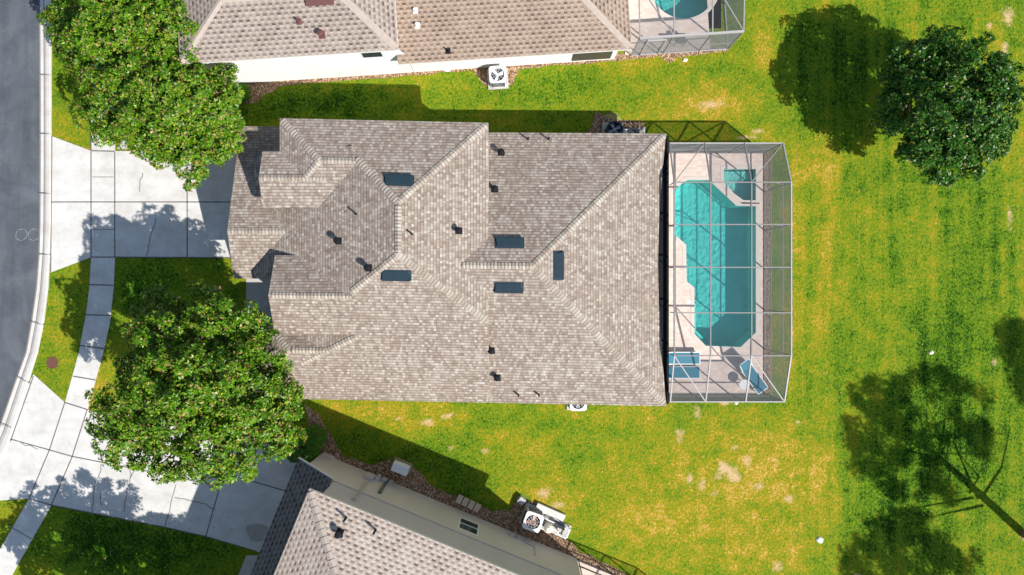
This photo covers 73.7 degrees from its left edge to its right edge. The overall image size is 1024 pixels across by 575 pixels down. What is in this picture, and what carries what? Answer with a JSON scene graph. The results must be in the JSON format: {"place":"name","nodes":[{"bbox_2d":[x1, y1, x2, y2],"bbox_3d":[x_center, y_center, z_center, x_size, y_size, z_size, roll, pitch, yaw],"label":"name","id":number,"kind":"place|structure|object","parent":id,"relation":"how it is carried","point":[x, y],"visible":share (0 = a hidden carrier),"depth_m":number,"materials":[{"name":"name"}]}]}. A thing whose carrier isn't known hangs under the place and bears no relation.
{"place":"outdoors","nodes":[
{"label":"outdoors","id":0,"kind":"place"},
{"bbox_2d":[0,0,38,421],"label":"road","id":1,"kind":"structure","parent":0,"point":[19,116],"depth_m":35.00,"materials":[{"name":"grey asphalt"}]},
{"bbox_2d":[0,14,114,574],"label":"pavement","id":2,"kind":"structure","parent":0,"point":[28,522],"depth_m":34.97,"materials":[{"name":"concrete"}]},
{"bbox_2d":[51,136,236,271],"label":"driveway","id":3,"kind":"structure","parent":0,"point":[135,223],"depth_m":34.96,"materials":[{"name":"concrete"}]},
{"bbox_2d":[0,374,310,551],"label":"driveway","id":4,"kind":"structure","parent":0,"point":[240,505],"depth_m":34.96,"materials":[{"name":"concrete"}]},
{"bbox_2d":[7,173,214,538],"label":"concrete cracks","id":5,"kind":"object","parent":4,"relation":"on","point":[130,469],"visible":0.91,"depth_m":34.96,"materials":[{"name":"grey concrete"}]},
{"bbox_2d":[10,136,284,551],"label":"driveway joints","id":6,"kind":"object","parent":4,"relation":"on","point":[114,201],"visible":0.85,"depth_m":34.96,"materials":[{"name":"grey concrete"}]},
{"bbox_2d":[245,523,268,541],"bbox_3d":[-13.055,12.547,34.959,1.213,0.001,0.935,0,90,0],"label":"damp patch","id":7,"kind":"object","parent":4,"relation":"on","point":[256,532],"visible":1,"depth_m":34.96,"materials":[{"name":"grey concrete"}]},
{"bbox_2d":[176,0,631,83],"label":"house","id":8,"kind":"structure","parent":0,"point":[255,41],"depth_m":31.77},
{"bbox_2d":[360,52,384,57],"bbox_3d":[-6.550,-10.913,31.921,1.050,0.850,0.050,-4,90,0],"label":"window","id":9,"kind":"structure","parent":8,"relation":"in","point":[375,54],"depth_m":31.99,"materials":[{"name":"white glass"}]},
{"bbox_2d":[227,118,668,405],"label":"house","id":10,"kind":"structure","parent":0,"point":[430,261],"depth_m":30.96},
{"bbox_2d":[0,0,1023,574],"bbox_3d":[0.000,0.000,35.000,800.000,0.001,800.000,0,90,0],"label":"ground","id":11,"kind":"structure","parent":0,"point":[888,250],"depth_m":35.00,"materials":[{"name":"green plant"}]},
{"bbox_2d":[0,0,51,460],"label":"curb","id":12,"kind":"structure","parent":11,"relation":"on","point":[12,418],"depth_m":34.93,"materials":[{"name":"concrete"}]},
{"bbox_2d":[0,0,49,439],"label":"curb joints","id":13,"kind":"object","parent":12,"relation":"on","point":[40,193],"visible":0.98,"depth_m":34.99,"materials":[{"name":"grey concrete"}]},
{"bbox_2d":[46,357,58,368],"bbox_3d":[-23.552,3.854,34.990,0.620,0.019,0.620,0,90,0],"label":"manhole cover","id":14,"kind":"object","parent":11,"relation":"on","point":[52,362],"visible":1,"depth_m":34.98,"materials":[{"name":"metal"}]},
{"bbox_2d":[35,0,203,110],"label":"magnolia tree","id":15,"kind":"object","parent":11,"relation":"on","point":[128,29],"visible":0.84,"depth_m":30.10,"materials":[{"name":"green plant"}]},
{"bbox_2d":[67,50,246,191],"bbox_3d":[-16.256,-7.587,32.082,8.802,6.058,6.337,0,90,0],"label":"magnolia tree","id":16,"kind":"object","parent":11,"relation":"on","point":[188,102],"visible":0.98,"depth_m":30.52,"materials":[{"name":"green plant"}]},
{"bbox_2d":[84,279,307,490],"bbox_3d":[-13.499,3.995,30.363,9.661,9.504,8.760,0,90,0],"label":"magnolia tree","id":17,"kind":"object","parent":11,"relation":"on","point":[147,388],"visible":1,"depth_m":27.72,"materials":[{"name":"green plant"}]},
{"bbox_2d":[239,279,273,574],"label":"front walk","id":18,"kind":"structure","parent":11,"relation":"on","point":[257,290],"depth_m":34.97,"materials":[{"name":"concrete"}]},
{"bbox_2d":[286,437,308,462],"bbox_3d":[-10.888,8.213,34.560,1.183,1.044,1.454,0,90,0],"label":"shrub","id":19,"kind":"object","parent":11,"relation":"on","point":[291,458],"visible":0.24,"depth_m":34.27,"materials":[{"name":"green plant"}]},
{"bbox_2d":[250,452,580,574],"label":"house","id":20,"kind":"structure","parent":11,"relation":"on","point":[333,516],"depth_m":30.66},
{"bbox_2d":[458,517,479,535],"bbox_3d":[-2.104,11.636,33.259,1.060,1.500,0.090,22,90,0],"label":"window","id":21,"kind":"structure","parent":20,"relation":"in","point":[463,524],"depth_m":33.20,"materials":[{"name":"black glass"}]},
{"bbox_2d":[304,405,626,574],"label":"mulch bed","id":22,"kind":"object","parent":11,"relation":"on","point":[414,480],"visible":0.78,"depth_m":34.99,"materials":[{"name":"brown wood"}]},
{"bbox_2d":[294,424,326,462],"bbox_3d":[-10.178,7.891,34.258,1.270,1.616,1.980,25,90,0],"label":"hedge","id":23,"kind":"object","parent":22,"relation":"on","point":[317,438],"visible":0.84,"depth_m":33.83,"materials":[{"name":"green plant"}]},
{"bbox_2d":[390,457,412,475],"bbox_3d":[-5.609,9.103,34.470,1.030,0.630,0.630,22,90,0],"label":"storage bin","id":24,"kind":"object","parent":22,"relation":"on","point":[399,467],"visible":1,"depth_m":34.17,"materials":[{"name":"grey plastic"}]},
{"bbox_2d":[455,493,480,512],"bbox_3d":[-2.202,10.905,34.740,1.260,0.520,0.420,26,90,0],"label":"stepping stones","id":25,"kind":"object","parent":22,"relation":"on","point":[470,504],"visible":1,"depth_m":34.48,"materials":[{"name":"grey concrete"}]},
{"bbox_2d":[517,495,525,504],"bbox_3d":[0.490,10.857,34.840,0.360,0.320,0.360,40,90,0],"label":"utility box","id":26,"kind":"object","parent":22,"relation":"on","point":[521,499],"visible":1,"depth_m":34.68,"materials":[{"name":"grey metal"}]},
{"bbox_2d":[519,503,544,532],"bbox_3d":[1.050,11.727,34.558,1.100,0.884,1.100,20,90,0],"label":"ac unit","id":27,"kind":"object","parent":22,"relation":"on","point":[532,518],"visible":1,"depth_m":34.23,"materials":[{"name":"metal"}]},
{"bbox_2d":[540,514,570,538],"bbox_3d":[2.165,12.219,34.590,1.600,0.820,0.750,24,90,0],"label":"pool equipment","id":28,"kind":"object","parent":22,"relation":"on","point":[555,526],"visible":0.97,"depth_m":34.77,"materials":[{"name":"plastic"}]},
{"bbox_2d":[577,559,615,574],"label":"pool enclosure","id":29,"kind":"object","parent":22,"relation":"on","point":[580,567],"visible":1,"depth_m":34.93,"materials":[{"name":"metal"}]},
{"bbox_2d":[243,49,729,103],"bbox_3d":[-1.310,-10.909,35.004,25.074,0.032,1.386,-4,90,0],"label":"mulch bed","id":30,"kind":"object","parent":11,"relation":"on","point":[259,90],"visible":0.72,"depth_m":34.99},
{"bbox_2d":[239,83,251,101],"bbox_3d":[-13.673,-9.927,34.698,0.728,0.692,0.903,0,90,0],"label":"shrub","id":31,"kind":"object","parent":30,"relation":"on","point":[246,95],"visible":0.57,"depth_m":34.64,"materials":[{"name":"green plant"}]},
{"bbox_2d":[487,65,508,89],"bbox_3d":[-0.722,-10.677,34.588,1.040,0.824,1.040,-4,90,0],"label":"ac unit","id":32,"kind":"object","parent":30,"relation":"on","point":[497,77],"visible":1,"depth_m":34.35,"materials":[{"name":"metal"}]},
{"bbox_2d":[58,63,1022,573],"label":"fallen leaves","id":33,"kind":"object","parent":11,"relation":"on","point":[524,445],"visible":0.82,"depth_m":34.94,"materials":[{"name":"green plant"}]},
{"bbox_2d":[535,502,565,520],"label":"concrete block","id":34,"kind":"structure","parent":11,"relation":"on","point":[551,512],"depth_m":34.78,"materials":[{"name":"white concrete"}]},
{"bbox_2d":[567,404,586,410],"bbox_3d":[3.313,5.757,34.573,1.020,0.854,1.020,0,90,0],"label":"ac unit","id":35,"kind":"object","parent":11,"relation":"on","point":[575,407],"visible":0.35,"depth_m":34.17,"materials":[{"name":"metal"}]},
{"bbox_2d":[585,111,645,132],"bbox_3d":[5.145,-8.345,35.004,3.637,0.032,1.395,0,90,0],"label":"mulch bed","id":36,"kind":"object","parent":11,"relation":"on","point":[598,120],"visible":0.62,"depth_m":34.99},
{"bbox_2d":[602,121,622,132],"bbox_3d":[5.150,-7.922,34.573,1.040,0.854,1.040,0,90,0],"label":"ac unit","id":37,"kind":"object","parent":36,"relation":"on","point":[613,127],"visible":0.67,"depth_m":34.27,"materials":[{"name":"metal"}]},
{"bbox_2d":[620,127,644,132],"bbox_3d":[5.970,-7.758,34.590,1.600,0.820,0.750,0,90,0],"label":"pool equipment","id":38,"kind":"object","parent":36,"relation":"on","point":[634,130],"visible":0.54,"depth_m":34.67,"materials":[{"name":"plastic"}]},
{"bbox_2d":[625,0,711,54],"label":"pool deck","id":39,"kind":"structure","parent":11,"relation":"on","point":[652,23],"depth_m":34.95,"materials":[{"name":"beige concrete"}]},
{"bbox_2d":[651,0,716,21],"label":"swimming pool","id":40,"kind":"structure","parent":39,"relation":"in","point":[688,10],"depth_m":36.25,"materials":[{"name":"liquid"}]},
{"bbox_2d":[631,0,744,55],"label":"pool enclosure","id":41,"kind":"object","parent":39,"relation":"on","point":[706,41],"visible":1,"depth_m":33.50,"materials":[{"name":"metal"}]},
{"bbox_2d":[639,39,666,55],"bbox_3d":[7.001,-11.920,33.930,0.964,2.020,0.064,-4,90,0],"label":"screen door","id":42,"kind":"structure","parent":41,"relation":"in","point":[664,40],"depth_m":33.82,"materials":[{"name":"metal"}]},
{"bbox_2d":[669,153,762,392],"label":"pool deck","id":43,"kind":"structure","parent":11,"relation":"on","point":[726,375],"depth_m":34.95,"materials":[{"name":"beige concrete"}]},
{"bbox_2d":[669,365,699,378],"bbox_3d":[8.596,4.307,34.680,1.912,0.540,0.645,0,90,0],"label":"sun lounger","id":44,"kind":"object","parent":43,"relation":"on","point":[692,372],"visible":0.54,"depth_m":34.63,"materials":[{"name":"white plastic"}]},
{"bbox_2d":[669,351,699,364],"bbox_3d":[8.596,3.587,34.680,1.912,0.540,0.645,0,90,0],"label":"sun lounger","id":45,"kind":"object","parent":43,"relation":"on","point":[688,360],"visible":0.67,"depth_m":34.63,"materials":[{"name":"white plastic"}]},
{"bbox_2d":[670,176,758,350],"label":"swimming pool","id":46,"kind":"structure","parent":43,"relation":"in","point":[730,287],"depth_m":36.30,"materials":[{"name":"liquid"}]},
{"bbox_2d":[669,142,791,401],"bbox_3d":[10.231,-0.731,33.303,5.478,3.395,12.378,0,90,0],"label":"pool enclosure","id":47,"kind":"object","parent":43,"relation":"on","point":[777,267],"visible":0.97,"depth_m":32.93,"materials":[{"name":"metal"}]},
{"bbox_2d":[720,165,758,203],"bbox_3d":[11.661,-5.265,35.404,1.993,0.932,1.960,0,90,0],"label":"spa","id":48,"kind":"object","parent":43,"relation":"in","point":[740,192],"visible":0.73,"depth_m":35.40,"materials":[{"name":"liquid"}]},
{"bbox_2d":[739,379,749,389],"bbox_3d":[11.726,4.897,34.697,0.520,0.514,0.520,0,90,0],"label":"side table","id":49,"kind":"object","parent":43,"relation":"on","point":[743,384],"visible":0.84,"depth_m":34.44,"materials":[{"name":"white plastic"}]},
{"bbox_2d":[739,358,766,393],"bbox_3d":[12.193,4.482,34.568,0.656,0.764,1.912,-36,90,0],"label":"sun lounger","id":50,"kind":"object","parent":43,"relation":"on","point":[758,384],"visible":0.94,"depth_m":34.63,"materials":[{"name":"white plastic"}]},
{"bbox_2d":[763,154,763,392],"bbox_3d":[12.938,-0.804,35.004,0.601,0.032,12.460,0,90,0],"label":"mulch bed","id":51,"kind":"object","parent":11,"relation":"on","point":[763,268],"visible":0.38,"depth_m":34.99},
{"bbox_2d":[816,537,822,542],"bbox_3d":[15.767,12.935,34.943,0.366,0.114,0.322,24,90,0],"label":"stone","id":52,"kind":"object","parent":11,"relation":"on","point":[819,539],"visible":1,"depth_m":34.92,"materials":[{"name":"white stone"}]},
{"bbox_2d":[867,25,1023,187],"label":"magnolia tree","id":53,"kind":"object","parent":11,"relation":"on","point":[983,122],"visible":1,"depth_m":30.53,"materials":[{"name":"green plant"}]},
{"bbox_2d":[1019,529,1023,537],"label":"pine tree","id":54,"kind":"object","parent":11,"relation":"on","point":[1021,533],"visible":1,"depth_m":34.88,"materials":[{"name":"brown plant"}]},
{"bbox_2d":[578,561,610,574],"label":"patio","id":55,"kind":"structure","parent":0,"point":[585,572],"depth_m":34.95,"materials":[{"name":"white concrete"}]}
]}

